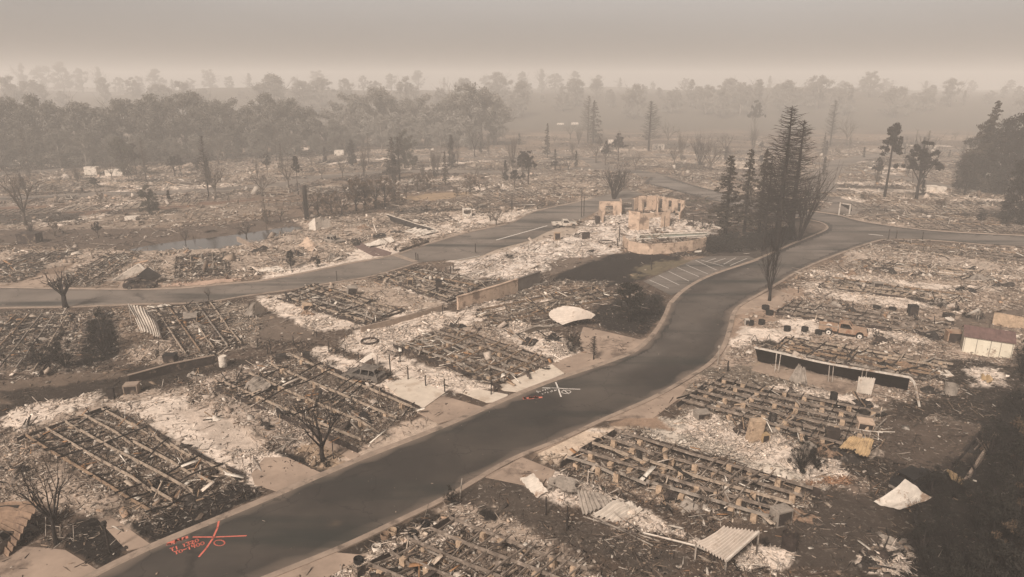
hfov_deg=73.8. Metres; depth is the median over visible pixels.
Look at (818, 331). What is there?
planter tub
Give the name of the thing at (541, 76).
tree
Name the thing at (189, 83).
tree
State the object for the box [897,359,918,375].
wreckage heap
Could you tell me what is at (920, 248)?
burnt home frame
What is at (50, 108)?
tree
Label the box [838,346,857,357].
wreckage heap
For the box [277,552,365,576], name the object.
driveway
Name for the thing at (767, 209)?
tree
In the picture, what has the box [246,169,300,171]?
burnt home frame
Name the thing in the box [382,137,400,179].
tree
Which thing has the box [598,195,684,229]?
clubhouse ruin
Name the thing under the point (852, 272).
wreckage heap
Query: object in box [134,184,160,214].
tree
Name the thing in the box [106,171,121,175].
door
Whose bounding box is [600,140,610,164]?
tree
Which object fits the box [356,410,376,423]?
wreckage heap
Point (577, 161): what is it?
tree
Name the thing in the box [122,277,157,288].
burnt car
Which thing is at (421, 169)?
tree
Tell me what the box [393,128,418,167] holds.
tree
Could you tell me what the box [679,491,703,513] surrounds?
wreckage heap
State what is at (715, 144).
tree
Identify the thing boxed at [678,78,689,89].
tree
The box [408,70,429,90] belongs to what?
tree
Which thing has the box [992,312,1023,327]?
board fence
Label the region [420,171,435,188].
scrub bush
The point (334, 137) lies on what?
tree
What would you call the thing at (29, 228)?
tree
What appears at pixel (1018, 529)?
burnt shrub
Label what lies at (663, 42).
sky
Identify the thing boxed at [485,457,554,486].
driveway
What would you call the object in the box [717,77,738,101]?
tree
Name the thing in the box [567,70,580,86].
tree
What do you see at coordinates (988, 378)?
metal sheet
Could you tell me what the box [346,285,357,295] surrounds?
appliance
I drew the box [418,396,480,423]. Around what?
driveway
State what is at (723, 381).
burnt home frame
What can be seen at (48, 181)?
burnt home frame
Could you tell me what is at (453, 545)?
wreckage heap
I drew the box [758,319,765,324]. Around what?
planter tub
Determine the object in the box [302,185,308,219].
dead trunk
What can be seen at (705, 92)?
tree
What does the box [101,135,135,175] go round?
tree
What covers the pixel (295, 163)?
tree
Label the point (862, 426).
door
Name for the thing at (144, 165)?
tree
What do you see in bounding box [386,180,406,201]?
scrub bush
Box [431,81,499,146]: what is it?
tree
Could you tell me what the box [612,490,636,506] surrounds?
wreckage heap
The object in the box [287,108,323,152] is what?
tree
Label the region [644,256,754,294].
parking lot
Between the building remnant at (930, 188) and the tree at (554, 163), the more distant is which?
the tree at (554, 163)
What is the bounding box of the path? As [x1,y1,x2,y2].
[393,254,418,262]
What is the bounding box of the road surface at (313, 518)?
[117,176,1023,576]
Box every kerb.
[0,201,579,289]
[0,262,417,308]
[82,303,671,576]
[261,239,883,576]
[669,260,757,302]
[712,217,828,274]
[808,210,1023,235]
[884,239,1023,247]
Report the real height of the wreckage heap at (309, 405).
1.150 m
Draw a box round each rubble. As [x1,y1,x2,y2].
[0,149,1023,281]
[0,263,1023,576]
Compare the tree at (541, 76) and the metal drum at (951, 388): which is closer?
the metal drum at (951, 388)
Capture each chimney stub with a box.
[554,232,560,240]
[582,232,589,238]
[595,216,599,224]
[745,417,765,442]
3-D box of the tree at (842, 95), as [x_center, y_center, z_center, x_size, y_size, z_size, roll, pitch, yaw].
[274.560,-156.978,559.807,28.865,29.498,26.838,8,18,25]
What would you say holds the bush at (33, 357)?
on the ground
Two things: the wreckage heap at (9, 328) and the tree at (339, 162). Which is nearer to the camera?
the wreckage heap at (9, 328)
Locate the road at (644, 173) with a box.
[306,167,664,178]
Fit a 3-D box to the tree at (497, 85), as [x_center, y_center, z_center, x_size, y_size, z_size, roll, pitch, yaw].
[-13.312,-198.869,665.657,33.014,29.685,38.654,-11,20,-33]
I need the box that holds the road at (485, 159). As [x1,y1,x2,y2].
[370,154,587,161]
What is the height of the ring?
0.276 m
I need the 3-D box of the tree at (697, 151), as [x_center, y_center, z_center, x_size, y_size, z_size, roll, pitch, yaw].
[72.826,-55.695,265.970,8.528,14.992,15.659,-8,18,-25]
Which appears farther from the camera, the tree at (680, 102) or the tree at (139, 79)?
the tree at (139, 79)
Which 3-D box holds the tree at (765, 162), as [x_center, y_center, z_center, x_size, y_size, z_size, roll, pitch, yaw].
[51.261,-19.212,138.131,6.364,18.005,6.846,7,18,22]
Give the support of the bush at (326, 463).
on the ground
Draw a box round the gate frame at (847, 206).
[838,202,851,214]
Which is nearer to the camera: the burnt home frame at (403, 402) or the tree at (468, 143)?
the burnt home frame at (403, 402)
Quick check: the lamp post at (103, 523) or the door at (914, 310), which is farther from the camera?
the door at (914, 310)
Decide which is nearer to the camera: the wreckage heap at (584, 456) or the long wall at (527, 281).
the wreckage heap at (584, 456)
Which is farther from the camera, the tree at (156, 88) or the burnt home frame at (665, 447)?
the tree at (156, 88)
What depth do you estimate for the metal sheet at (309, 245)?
130.53 m
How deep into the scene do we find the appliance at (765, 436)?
59.48 m
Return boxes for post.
[101,520,110,552]
[459,478,462,498]
[489,372,492,394]
[545,496,546,515]
[566,506,567,530]
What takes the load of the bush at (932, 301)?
on the ground
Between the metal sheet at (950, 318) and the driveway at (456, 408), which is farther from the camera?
the metal sheet at (950, 318)
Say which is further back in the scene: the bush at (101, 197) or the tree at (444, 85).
the tree at (444, 85)
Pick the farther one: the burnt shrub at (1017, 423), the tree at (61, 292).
the tree at (61, 292)
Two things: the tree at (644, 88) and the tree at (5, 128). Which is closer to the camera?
the tree at (5, 128)
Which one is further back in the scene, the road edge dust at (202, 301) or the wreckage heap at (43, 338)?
the road edge dust at (202, 301)
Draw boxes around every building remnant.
[83,166,99,174]
[104,169,131,175]
[124,216,138,220]
[334,150,344,155]
[652,144,664,149]
[921,185,936,191]
[934,186,946,191]
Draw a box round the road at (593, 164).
[525,152,612,167]
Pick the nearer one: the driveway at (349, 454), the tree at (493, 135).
the driveway at (349, 454)
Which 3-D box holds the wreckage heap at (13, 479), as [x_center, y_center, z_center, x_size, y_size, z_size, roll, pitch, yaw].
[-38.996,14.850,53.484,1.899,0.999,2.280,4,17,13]
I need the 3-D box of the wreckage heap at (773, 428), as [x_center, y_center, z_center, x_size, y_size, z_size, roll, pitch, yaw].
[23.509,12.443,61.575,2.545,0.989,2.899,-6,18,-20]
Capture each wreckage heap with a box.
[0,323,29,330]
[0,458,32,472]
[0,467,26,486]
[21,415,37,428]
[31,337,49,342]
[66,319,88,327]
[81,322,112,332]
[108,441,124,453]
[137,475,166,492]
[158,320,170,329]
[160,483,183,501]
[175,483,211,512]
[187,316,207,327]
[187,367,204,377]
[194,388,220,399]
[203,409,222,420]
[217,373,237,388]
[224,314,235,321]
[224,385,254,400]
[252,244,268,252]
[260,417,280,429]
[266,370,289,379]
[268,253,288,261]
[279,406,290,416]
[292,245,303,256]
[295,398,319,411]
[299,250,317,262]
[300,306,315,315]
[321,360,340,367]
[327,251,343,260]
[350,236,367,245]
[356,220,374,228]
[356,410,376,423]
[366,229,389,237]
[388,224,402,232]
[404,550,421,559]
[412,214,427,221]
[446,539,460,551]
[449,317,466,328]
[471,322,492,332]
[478,263,492,269]
[486,558,510,569]
[500,252,517,258]
[503,328,524,337]
[515,333,538,345]
[527,244,540,252]
[537,330,561,342]
[547,482,557,491]
[549,242,560,247]
[580,448,598,460]
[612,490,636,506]
[634,469,665,486]
[655,495,673,511]
[661,480,694,501]
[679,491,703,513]
[686,221,697,225]
[708,490,737,518]
[711,396,730,408]
[732,416,755,435]
[734,387,756,400]
[746,487,768,510]
[763,493,795,521]
[766,416,790,435]
[780,409,804,422]
[790,420,815,439]
[793,508,820,523]
[800,347,820,358]
[804,434,842,457]
[812,289,831,297]
[822,296,854,306]
[823,408,853,422]
[830,443,862,465]
[838,265,858,276]
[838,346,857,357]
[841,303,858,312]
[852,391,873,408]
[852,548,895,572]
[863,536,899,563]
[868,351,897,366]
[869,336,900,345]
[870,439,884,458]
[877,527,916,550]
[882,264,896,274]
[893,316,916,327]
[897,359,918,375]
[908,288,935,302]
[915,328,942,340]
[917,383,942,394]
[918,266,932,277]
[927,292,959,308]
[928,360,953,376]
[955,284,984,292]
[966,274,995,281]
[968,438,994,453]
[992,281,1020,287]
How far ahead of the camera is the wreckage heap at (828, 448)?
57.70 m
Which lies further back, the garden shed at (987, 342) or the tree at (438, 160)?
the tree at (438, 160)
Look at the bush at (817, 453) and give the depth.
55.43 m
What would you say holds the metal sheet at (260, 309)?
on the ground
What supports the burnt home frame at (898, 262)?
on the ground
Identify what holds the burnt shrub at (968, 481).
on the ground
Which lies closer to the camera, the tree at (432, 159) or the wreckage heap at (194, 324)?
the wreckage heap at (194, 324)
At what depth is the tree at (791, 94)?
557.52 m
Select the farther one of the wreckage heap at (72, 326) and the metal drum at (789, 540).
the wreckage heap at (72, 326)
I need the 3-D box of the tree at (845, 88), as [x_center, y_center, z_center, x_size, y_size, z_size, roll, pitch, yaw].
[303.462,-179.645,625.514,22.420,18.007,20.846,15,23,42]
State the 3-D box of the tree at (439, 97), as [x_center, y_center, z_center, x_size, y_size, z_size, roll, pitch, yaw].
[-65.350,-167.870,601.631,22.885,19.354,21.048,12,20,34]
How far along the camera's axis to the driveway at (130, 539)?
47.26 m
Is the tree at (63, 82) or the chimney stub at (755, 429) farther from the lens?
the tree at (63, 82)
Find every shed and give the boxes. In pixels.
[15,231,43,243]
[960,325,1015,357]
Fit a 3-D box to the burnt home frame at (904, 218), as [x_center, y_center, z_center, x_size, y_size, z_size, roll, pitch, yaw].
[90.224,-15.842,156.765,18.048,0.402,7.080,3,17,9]
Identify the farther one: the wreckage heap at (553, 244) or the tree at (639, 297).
the wreckage heap at (553, 244)
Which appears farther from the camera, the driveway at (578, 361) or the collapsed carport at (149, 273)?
the collapsed carport at (149, 273)
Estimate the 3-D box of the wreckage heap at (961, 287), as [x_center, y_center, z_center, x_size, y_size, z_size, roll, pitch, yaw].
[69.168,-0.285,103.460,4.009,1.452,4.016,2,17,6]
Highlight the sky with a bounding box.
[0,0,1023,89]
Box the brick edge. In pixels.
[399,237,428,251]
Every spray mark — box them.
[167,521,246,556]
[537,382,570,396]
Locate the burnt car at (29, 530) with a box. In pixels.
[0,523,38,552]
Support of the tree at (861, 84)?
on the ground
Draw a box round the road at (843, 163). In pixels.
[810,149,969,176]
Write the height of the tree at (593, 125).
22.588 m
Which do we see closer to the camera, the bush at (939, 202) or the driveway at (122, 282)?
the driveway at (122, 282)
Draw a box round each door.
[17,235,34,242]
[84,168,95,174]
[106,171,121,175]
[107,389,113,398]
[123,386,136,393]
[163,356,173,361]
[277,356,285,362]
[303,355,309,362]
[335,151,342,155]
[348,289,356,295]
[436,282,441,289]
[555,233,559,239]
[698,414,709,420]
[751,424,764,440]
[763,436,768,442]
[778,512,791,526]
[827,432,839,445]
[859,424,873,430]
[910,307,918,315]
[948,333,961,342]
[981,342,989,355]
[989,343,997,357]
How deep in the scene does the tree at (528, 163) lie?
210.61 m
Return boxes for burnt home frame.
[0,247,77,280]
[0,311,77,375]
[1,179,71,184]
[17,406,241,512]
[18,205,101,212]
[43,185,106,189]
[49,247,140,284]
[63,203,150,210]
[103,181,172,185]
[124,200,199,207]
[152,300,246,359]
[173,176,233,179]
[174,250,229,277]
[177,195,250,202]
[214,354,419,452]
[232,187,290,192]
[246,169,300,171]
[258,199,333,206]
[277,283,405,324]
[302,165,349,167]
[333,186,395,191]
[357,514,587,576]
[378,264,488,302]
[379,215,457,226]
[393,324,552,389]
[420,179,469,183]
[437,196,504,203]
[451,182,515,186]
[467,285,613,323]
[475,161,516,163]
[481,191,550,197]
[504,182,565,187]
[529,169,580,171]
[559,428,820,523]
[676,169,735,171]
[676,376,886,453]
[708,180,761,186]
[735,169,780,171]
[772,336,957,380]
[775,299,954,338]
[818,276,964,301]
[821,192,891,197]
[844,169,890,171]
[845,259,1007,282]
[847,203,923,209]
[860,215,952,223]
[880,192,954,197]
[891,241,1023,262]
[903,205,979,212]
[907,221,1016,230]
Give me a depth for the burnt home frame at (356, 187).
201.97 m
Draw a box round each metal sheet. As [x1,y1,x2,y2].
[0,501,39,557]
[0,505,18,507]
[128,304,161,338]
[243,376,270,393]
[244,300,255,317]
[255,300,267,315]
[258,266,283,271]
[297,237,316,250]
[360,352,377,369]
[365,236,393,245]
[387,214,434,229]
[404,224,437,236]
[520,473,549,497]
[523,323,561,333]
[548,476,576,492]
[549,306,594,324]
[577,489,610,514]
[593,499,641,521]
[789,364,806,385]
[840,436,873,456]
[856,376,875,394]
[874,479,931,509]
[945,316,954,320]
[947,469,961,482]
[964,308,980,321]
[980,373,993,382]
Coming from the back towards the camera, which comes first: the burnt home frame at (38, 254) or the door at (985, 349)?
the burnt home frame at (38, 254)
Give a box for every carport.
[112,263,161,280]
[694,525,759,569]
[754,346,920,406]
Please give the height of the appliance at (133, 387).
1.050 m
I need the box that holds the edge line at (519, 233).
[497,226,544,239]
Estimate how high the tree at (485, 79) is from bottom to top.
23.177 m
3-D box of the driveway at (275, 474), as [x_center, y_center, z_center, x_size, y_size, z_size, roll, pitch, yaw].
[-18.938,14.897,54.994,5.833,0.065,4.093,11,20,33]
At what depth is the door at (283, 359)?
76.51 m
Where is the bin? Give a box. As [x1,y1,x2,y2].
[859,409,869,415]
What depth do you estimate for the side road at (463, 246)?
113.31 m
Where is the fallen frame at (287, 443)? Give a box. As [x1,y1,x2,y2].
[273,436,297,452]
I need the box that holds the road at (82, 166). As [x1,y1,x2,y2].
[0,155,261,174]
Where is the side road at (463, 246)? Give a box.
[0,190,641,305]
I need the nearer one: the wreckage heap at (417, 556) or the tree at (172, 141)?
the wreckage heap at (417, 556)
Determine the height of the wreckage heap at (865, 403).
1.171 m
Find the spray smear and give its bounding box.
[523,396,541,398]
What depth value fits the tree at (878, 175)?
213.59 m
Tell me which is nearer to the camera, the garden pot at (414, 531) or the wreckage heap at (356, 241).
the garden pot at (414, 531)
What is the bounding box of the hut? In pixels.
[462,208,471,215]
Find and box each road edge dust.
[0,202,578,291]
[0,262,413,306]
[96,289,693,576]
[237,239,878,576]
[816,212,1019,235]
[881,238,1023,246]
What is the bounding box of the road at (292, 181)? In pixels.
[0,179,316,200]
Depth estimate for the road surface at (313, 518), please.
60.40 m
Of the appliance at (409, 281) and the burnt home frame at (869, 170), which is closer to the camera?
the appliance at (409, 281)
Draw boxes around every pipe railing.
[45,517,73,540]
[583,512,659,545]
[643,532,717,556]
[813,408,836,422]
[851,429,882,439]
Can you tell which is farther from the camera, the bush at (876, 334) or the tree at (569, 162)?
the tree at (569, 162)
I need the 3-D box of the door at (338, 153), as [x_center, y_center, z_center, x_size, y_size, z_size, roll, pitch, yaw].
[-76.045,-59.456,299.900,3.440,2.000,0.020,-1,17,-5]
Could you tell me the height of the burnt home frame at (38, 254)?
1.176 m
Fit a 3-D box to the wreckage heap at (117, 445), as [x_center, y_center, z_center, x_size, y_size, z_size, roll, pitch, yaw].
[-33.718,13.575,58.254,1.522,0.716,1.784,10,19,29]
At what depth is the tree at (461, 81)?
628.36 m
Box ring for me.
[360,337,378,344]
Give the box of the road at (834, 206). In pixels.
[808,171,1015,214]
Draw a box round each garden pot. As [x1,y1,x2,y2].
[353,555,362,565]
[372,543,380,551]
[380,531,389,540]
[388,527,396,535]
[408,529,416,537]
[420,519,429,527]
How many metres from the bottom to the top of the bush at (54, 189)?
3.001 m
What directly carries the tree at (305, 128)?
on the ground
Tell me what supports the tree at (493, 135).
on the ground
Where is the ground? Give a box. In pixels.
[0,87,1023,576]
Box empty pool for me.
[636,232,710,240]
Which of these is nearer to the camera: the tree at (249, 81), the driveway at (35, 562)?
the driveway at (35, 562)
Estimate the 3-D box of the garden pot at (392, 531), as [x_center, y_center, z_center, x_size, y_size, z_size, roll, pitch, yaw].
[-8.320,16.937,47.451,0.649,0.425,0.647,12,20,34]
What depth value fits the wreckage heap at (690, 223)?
151.40 m
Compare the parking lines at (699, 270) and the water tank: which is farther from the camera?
the parking lines at (699, 270)
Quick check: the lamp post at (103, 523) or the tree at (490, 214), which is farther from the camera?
the tree at (490, 214)
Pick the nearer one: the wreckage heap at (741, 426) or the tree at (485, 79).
the wreckage heap at (741, 426)
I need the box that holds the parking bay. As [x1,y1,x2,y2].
[473,226,550,256]
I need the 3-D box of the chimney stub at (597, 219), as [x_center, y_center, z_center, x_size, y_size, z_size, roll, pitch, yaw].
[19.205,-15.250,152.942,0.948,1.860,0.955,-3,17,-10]
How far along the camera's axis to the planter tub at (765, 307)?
94.86 m
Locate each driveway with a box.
[0,546,95,576]
[9,273,62,286]
[98,516,149,550]
[118,280,166,287]
[251,457,319,490]
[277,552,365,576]
[307,435,359,458]
[355,243,391,255]
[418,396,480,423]
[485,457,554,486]
[537,437,570,453]
[541,351,602,373]
[579,327,645,360]
[606,379,691,420]
[736,289,792,314]
[751,363,855,394]
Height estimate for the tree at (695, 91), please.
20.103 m
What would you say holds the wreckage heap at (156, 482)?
on the ground
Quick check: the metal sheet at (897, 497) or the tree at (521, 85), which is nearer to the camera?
the metal sheet at (897, 497)
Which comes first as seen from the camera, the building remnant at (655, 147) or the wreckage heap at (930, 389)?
the wreckage heap at (930, 389)
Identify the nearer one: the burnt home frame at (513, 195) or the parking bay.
the parking bay
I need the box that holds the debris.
[0,244,1023,576]
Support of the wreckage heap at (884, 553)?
on the ground
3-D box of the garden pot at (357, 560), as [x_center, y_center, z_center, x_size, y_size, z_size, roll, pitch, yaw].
[-10.043,17.788,44.597,0.647,0.425,0.649,5,17,17]
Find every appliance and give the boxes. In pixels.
[107,386,115,399]
[122,381,140,393]
[162,352,177,362]
[183,310,196,321]
[275,352,286,363]
[302,302,311,309]
[302,351,310,362]
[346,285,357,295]
[407,277,412,284]
[435,279,441,290]
[693,408,710,420]
[744,318,749,325]
[761,432,769,442]
[769,502,793,527]
[799,441,816,457]
[824,427,840,445]
[855,416,874,430]
[872,281,883,286]
[907,304,919,315]
[942,312,955,317]
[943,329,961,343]
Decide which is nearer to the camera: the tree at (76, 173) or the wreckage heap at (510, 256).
the wreckage heap at (510, 256)
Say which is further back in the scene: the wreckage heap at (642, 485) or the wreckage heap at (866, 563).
the wreckage heap at (642, 485)
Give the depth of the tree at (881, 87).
708.77 m
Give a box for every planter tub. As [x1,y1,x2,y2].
[748,320,753,325]
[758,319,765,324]
[762,304,769,309]
[765,309,773,315]
[784,325,790,331]
[801,326,808,332]
[815,329,822,334]
[873,305,880,309]
[888,306,896,310]
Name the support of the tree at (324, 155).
on the ground
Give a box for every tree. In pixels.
[0,74,38,107]
[0,93,45,164]
[0,98,39,165]
[0,165,54,225]
[0,442,83,545]
[3,92,60,164]
[8,63,34,87]
[12,173,25,189]
[15,93,68,162]
[18,79,52,111]
[25,220,34,230]
[28,65,57,90]
[35,107,93,163]
[39,267,76,308]
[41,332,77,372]
[44,60,76,92]
[47,94,115,163]
[63,130,105,165]
[71,165,79,181]
[73,67,94,92]
[82,98,159,160]
[86,177,99,191]
[88,109,124,161]
[90,66,110,90]
[90,77,111,102]
[91,221,103,237]
[94,98,165,160]
[100,161,117,177]
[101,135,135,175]
[111,77,126,94]
[117,77,143,96]
[120,91,187,160]
[122,150,131,177]
[128,134,158,163]
[128,139,141,174]
[134,75,145,92]
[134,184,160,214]
[137,137,151,181]
[142,68,170,90]
[143,79,177,105]
[147,91,185,156]
[158,134,184,160]
[159,91,212,158]
[161,149,184,175]
[165,81,189,104]
[166,190,172,211]
[168,88,225,150]
[169,79,175,89]
[170,145,190,167]
[176,153,185,174]
[179,227,189,245]
[185,78,196,88]
[186,137,208,159]
[188,99,253,156]
[192,137,212,159]
[192,156,199,164]
[194,136,213,196]
[196,152,232,197]
[197,88,211,101]
[199,69,220,87]
[199,158,212,178]
[213,97,257,156]
[221,76,234,87]
[226,104,276,156]
[231,216,256,239]
[237,72,298,110]
[237,91,284,155]
[241,73,253,87]
[243,167,275,196]
[252,152,259,175]
[255,98,304,153]
[261,151,273,174]
[261,197,266,228]
[267,385,370,462]
[268,97,321,151]
[268,129,300,156]
[268,151,299,187]
[277,143,284,168]
[286,79,316,109]
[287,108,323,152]
[291,155,302,194]
[297,190,309,218]
[305,133,325,153]
[306,77,336,106]
[306,112,346,151]
[308,70,329,87]
[318,146,328,162]
[320,87,366,140]
[322,131,342,152]
[331,122,355,151]
[336,78,355,97]
[337,156,349,176]
[338,93,383,147]
[338,139,360,165]
[343,125,362,149]
[349,83,399,146]
[357,140,367,176]
[358,75,368,88]
[365,81,382,94]
[365,114,394,149]
[365,134,371,163]
[372,94,416,145]
[378,155,400,184]
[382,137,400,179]
[382,166,392,179]
[384,73,402,89]
[391,76,423,110]
[391,136,411,180]
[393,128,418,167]
[394,117,426,148]
[396,97,421,139]
[402,93,448,145]
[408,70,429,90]
[417,163,426,176]
[426,102,443,141]
[429,122,453,148]
[430,148,436,172]
[430,150,440,170]
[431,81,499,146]
[431,86,464,145]
[431,88,446,105]
[439,77,445,90]
[440,134,461,166]
[440,151,449,185]
[453,75,469,93]
[456,83,511,145]
[457,122,483,148]
[466,124,484,156]
[477,91,518,144]
[478,75,492,88]
[481,208,499,220]
[483,204,506,225]
[484,69,512,97]
[485,135,489,155]
[498,160,508,180]
[504,93,523,118]
[505,130,518,165]
[507,168,521,188]
[510,78,531,116]
[511,147,527,171]
[516,133,523,144]
[517,71,527,89]
[519,148,536,183]
[524,83,532,96]
[533,68,549,91]
[542,123,550,157]
[546,73,564,91]
[547,161,562,169]
[551,91,572,111]
[561,153,575,169]
[562,75,587,105]
[564,121,575,138]
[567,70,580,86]
[568,142,574,152]
[571,150,578,166]
[576,96,591,142]
[576,124,585,143]
[584,133,606,162]
[585,336,597,359]
[587,79,603,98]
[587,100,602,142]
[591,74,605,90]
[596,156,634,198]
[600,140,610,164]
[608,277,656,321]
[609,132,627,160]
[613,78,621,89]
[618,80,650,118]
[628,150,644,170]
[637,101,666,150]
[639,84,647,95]
[655,87,662,97]
[660,90,688,113]
[661,120,682,144]
[668,141,681,164]
[677,128,689,159]
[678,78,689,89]
[678,79,695,106]
[687,86,704,108]
[688,128,714,164]
[691,137,737,169]
[695,83,720,114]
[700,155,742,235]
[709,86,735,117]
[712,142,720,154]
[715,134,737,149]
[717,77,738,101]
[729,82,757,114]
[732,149,758,233]
[737,120,826,239]
[740,79,776,113]
[744,105,831,250]
[747,100,765,132]
[748,148,776,232]
[749,124,758,149]
[750,155,785,251]
[754,144,841,240]
[756,154,763,164]
[757,212,808,300]
[767,75,774,87]
[768,81,786,105]
[773,79,810,115]
[800,74,837,108]
[809,81,817,102]
[809,175,834,195]
[818,156,829,173]
[819,133,826,153]
[824,141,834,153]
[825,100,838,144]
[827,81,861,115]
[829,84,850,102]
[834,110,861,144]
[835,80,844,87]
[857,77,868,89]
[861,70,886,96]
[872,157,883,180]
[873,172,881,182]
[875,83,886,91]
[876,84,915,117]
[878,123,903,198]
[881,78,898,92]
[893,129,949,199]
[902,136,916,153]
[902,143,915,175]
[913,89,939,111]
[918,80,932,91]
[920,177,928,194]
[926,84,937,98]
[938,77,973,106]
[950,110,1023,187]
[951,153,984,195]
[953,100,1009,190]
[955,133,1000,173]
[961,90,969,104]
[965,80,978,92]
[979,113,1023,193]
[992,151,1023,225]
[993,159,1008,194]
[999,86,1008,97]
[1004,79,1016,92]
[1009,95,1023,115]
[1011,85,1023,100]
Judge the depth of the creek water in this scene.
138.49 m
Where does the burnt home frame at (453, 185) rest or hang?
on the ground
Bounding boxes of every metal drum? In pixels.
[781,529,798,551]
[944,382,958,395]
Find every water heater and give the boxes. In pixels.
[769,412,776,422]
[830,391,837,400]
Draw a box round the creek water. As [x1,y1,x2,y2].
[129,226,301,251]
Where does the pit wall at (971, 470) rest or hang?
on the ground
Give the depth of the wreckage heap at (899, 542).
46.42 m
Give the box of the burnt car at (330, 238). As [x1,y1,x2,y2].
[323,234,345,243]
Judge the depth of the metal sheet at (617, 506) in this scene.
49.25 m
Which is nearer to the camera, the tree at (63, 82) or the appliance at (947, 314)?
the appliance at (947, 314)
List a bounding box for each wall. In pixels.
[128,354,214,381]
[237,236,262,247]
[308,218,330,230]
[360,304,443,331]
[456,278,517,309]
[517,271,540,290]
[622,236,706,254]
[947,430,981,469]
[964,434,996,483]
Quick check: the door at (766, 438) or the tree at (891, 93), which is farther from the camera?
the tree at (891, 93)
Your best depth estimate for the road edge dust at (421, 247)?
109.23 m
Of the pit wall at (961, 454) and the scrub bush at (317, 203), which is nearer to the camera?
the pit wall at (961, 454)
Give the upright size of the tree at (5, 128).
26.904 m
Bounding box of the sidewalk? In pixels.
[141,172,1023,561]
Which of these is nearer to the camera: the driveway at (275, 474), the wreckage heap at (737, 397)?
the driveway at (275, 474)
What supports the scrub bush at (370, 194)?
on the ground
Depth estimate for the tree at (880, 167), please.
213.05 m
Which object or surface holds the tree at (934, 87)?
on the ground
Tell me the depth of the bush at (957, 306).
93.53 m
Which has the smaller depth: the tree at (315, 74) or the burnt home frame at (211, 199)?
the burnt home frame at (211, 199)
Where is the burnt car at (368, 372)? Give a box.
[341,363,386,383]
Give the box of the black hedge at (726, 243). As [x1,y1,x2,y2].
[703,227,790,253]
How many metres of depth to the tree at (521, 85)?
551.41 m
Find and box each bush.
[17,338,51,368]
[47,218,61,235]
[50,185,58,192]
[74,348,98,367]
[82,306,119,360]
[94,192,106,203]
[101,314,120,346]
[260,210,273,223]
[272,208,284,220]
[284,250,297,267]
[308,191,330,215]
[312,256,321,266]
[318,188,344,216]
[323,458,329,468]
[331,186,352,215]
[335,178,374,213]
[349,176,381,210]
[355,175,385,207]
[373,176,399,206]
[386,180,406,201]
[400,179,412,197]
[404,173,427,190]
[410,238,419,246]
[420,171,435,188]
[443,485,459,504]
[453,185,461,195]
[462,174,477,193]
[564,334,579,354]
[644,295,661,316]
[762,537,770,546]
[774,434,823,473]
[807,442,831,471]
[870,329,881,338]
[928,298,935,305]
[932,198,951,207]
[935,299,946,307]
[951,302,960,310]
[960,308,973,317]
[974,310,985,319]
[976,210,986,220]
[996,194,1018,221]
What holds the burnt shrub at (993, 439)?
on the ground
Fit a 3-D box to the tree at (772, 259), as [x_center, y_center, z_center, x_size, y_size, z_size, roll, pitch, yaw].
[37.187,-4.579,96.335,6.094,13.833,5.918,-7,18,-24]
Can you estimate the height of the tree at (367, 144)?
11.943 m
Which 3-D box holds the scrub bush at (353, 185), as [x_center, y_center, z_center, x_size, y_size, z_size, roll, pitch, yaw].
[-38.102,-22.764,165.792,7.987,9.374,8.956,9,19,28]
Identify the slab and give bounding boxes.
[385,376,444,412]
[459,389,507,402]
[501,364,563,391]
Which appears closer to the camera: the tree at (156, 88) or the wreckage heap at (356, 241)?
the wreckage heap at (356, 241)
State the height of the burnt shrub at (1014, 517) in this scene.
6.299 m
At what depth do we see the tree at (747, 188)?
140.52 m
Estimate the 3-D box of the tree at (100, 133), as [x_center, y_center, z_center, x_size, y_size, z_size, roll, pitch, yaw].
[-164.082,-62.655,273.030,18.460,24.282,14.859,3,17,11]
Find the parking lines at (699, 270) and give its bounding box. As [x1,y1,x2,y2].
[650,258,746,286]
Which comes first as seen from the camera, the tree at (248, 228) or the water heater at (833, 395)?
the water heater at (833, 395)
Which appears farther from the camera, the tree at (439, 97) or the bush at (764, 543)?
the tree at (439, 97)
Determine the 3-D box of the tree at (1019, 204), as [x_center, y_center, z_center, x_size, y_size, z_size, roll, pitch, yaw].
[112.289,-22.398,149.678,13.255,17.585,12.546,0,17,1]
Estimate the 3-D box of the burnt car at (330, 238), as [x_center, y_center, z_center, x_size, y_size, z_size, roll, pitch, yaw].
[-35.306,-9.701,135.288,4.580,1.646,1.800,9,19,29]
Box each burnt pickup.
[551,219,577,227]
[819,319,867,338]
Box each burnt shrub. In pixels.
[892,519,948,561]
[904,544,952,576]
[905,495,931,522]
[910,465,961,501]
[930,458,976,500]
[945,481,1022,564]
[955,482,1023,558]
[963,519,1022,576]
[964,448,993,476]
[971,417,1014,464]
[976,522,1023,576]
[992,507,1023,575]
[995,367,1023,417]
[1003,406,1023,466]
[1008,340,1023,373]
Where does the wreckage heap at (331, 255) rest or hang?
on the ground
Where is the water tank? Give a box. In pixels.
[218,355,226,367]
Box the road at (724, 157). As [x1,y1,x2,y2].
[653,154,823,163]
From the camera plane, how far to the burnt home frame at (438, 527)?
44.05 m
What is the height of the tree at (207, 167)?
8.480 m

